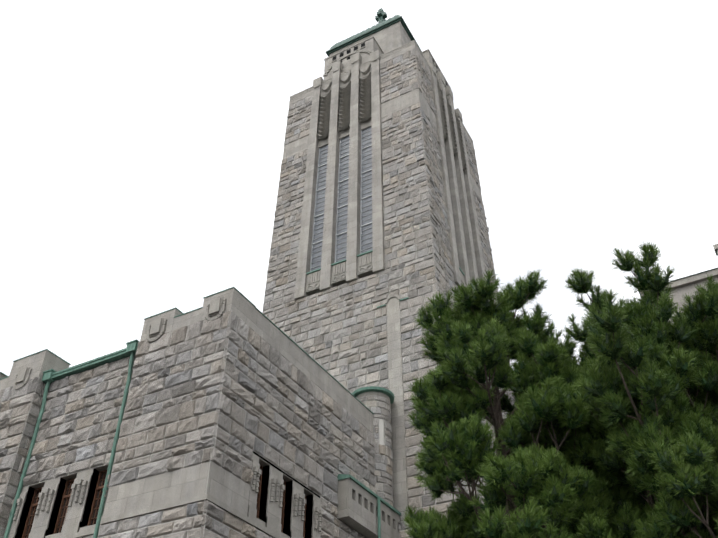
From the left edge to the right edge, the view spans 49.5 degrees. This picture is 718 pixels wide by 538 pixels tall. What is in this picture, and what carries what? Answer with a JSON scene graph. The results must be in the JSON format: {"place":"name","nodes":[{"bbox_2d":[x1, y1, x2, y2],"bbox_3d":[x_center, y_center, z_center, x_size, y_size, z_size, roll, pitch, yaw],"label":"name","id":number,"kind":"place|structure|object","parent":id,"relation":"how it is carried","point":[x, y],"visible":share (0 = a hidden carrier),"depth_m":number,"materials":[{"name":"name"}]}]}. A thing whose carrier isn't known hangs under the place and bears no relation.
{"place":"outdoors","nodes":[
{"label":"outdoors","id":0,"kind":"place"},
{"bbox_2d":[0,287,400,537],"bbox_3d":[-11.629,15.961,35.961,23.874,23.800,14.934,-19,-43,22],"label":"building","id":1,"kind":"structure","parent":0,"point":[232,412],"depth_m":32.70,"materials":[{"name":"stone"}]},
{"bbox_2d":[0,0,717,375],"label":"sky","id":2,"kind":"structure","parent":0,"point":[142,141],"materials":[{"name":"white"}]},
{"bbox_2d":[262,8,514,537],"bbox_3d":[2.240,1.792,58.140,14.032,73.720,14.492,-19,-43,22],"label":"tower","id":3,"kind":"structure","parent":0,"point":[380,235],"depth_m":55.09,"materials":[{"name":"stone"}]},
{"bbox_2d":[638,244,717,323],"bbox_3d":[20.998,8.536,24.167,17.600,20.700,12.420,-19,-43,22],"label":"building","id":4,"kind":"structure","parent":0,"point":[683,286],"depth_m":28.30,"materials":[{"name":"grey stone"}]},
{"label":"ground","id":5,"kind":"structure","parent":0,"visible":0},
{"bbox_2d":[402,268,642,537],"bbox_3d":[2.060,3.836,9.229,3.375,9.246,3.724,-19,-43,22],"label":"pine","id":6,"kind":"object","parent":5,"relation":"on","point":[479,339],"visible":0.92,"depth_m":10.02,"materials":[{"name":"green plant"}]},
{"bbox_2d":[503,241,717,537],"bbox_3d":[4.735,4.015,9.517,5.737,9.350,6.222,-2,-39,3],"label":"pine","id":7,"kind":"object","parent":5,"relation":"on","point":[645,375],"visible":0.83,"depth_m":9.06,"materials":[{"name":"green plant"}]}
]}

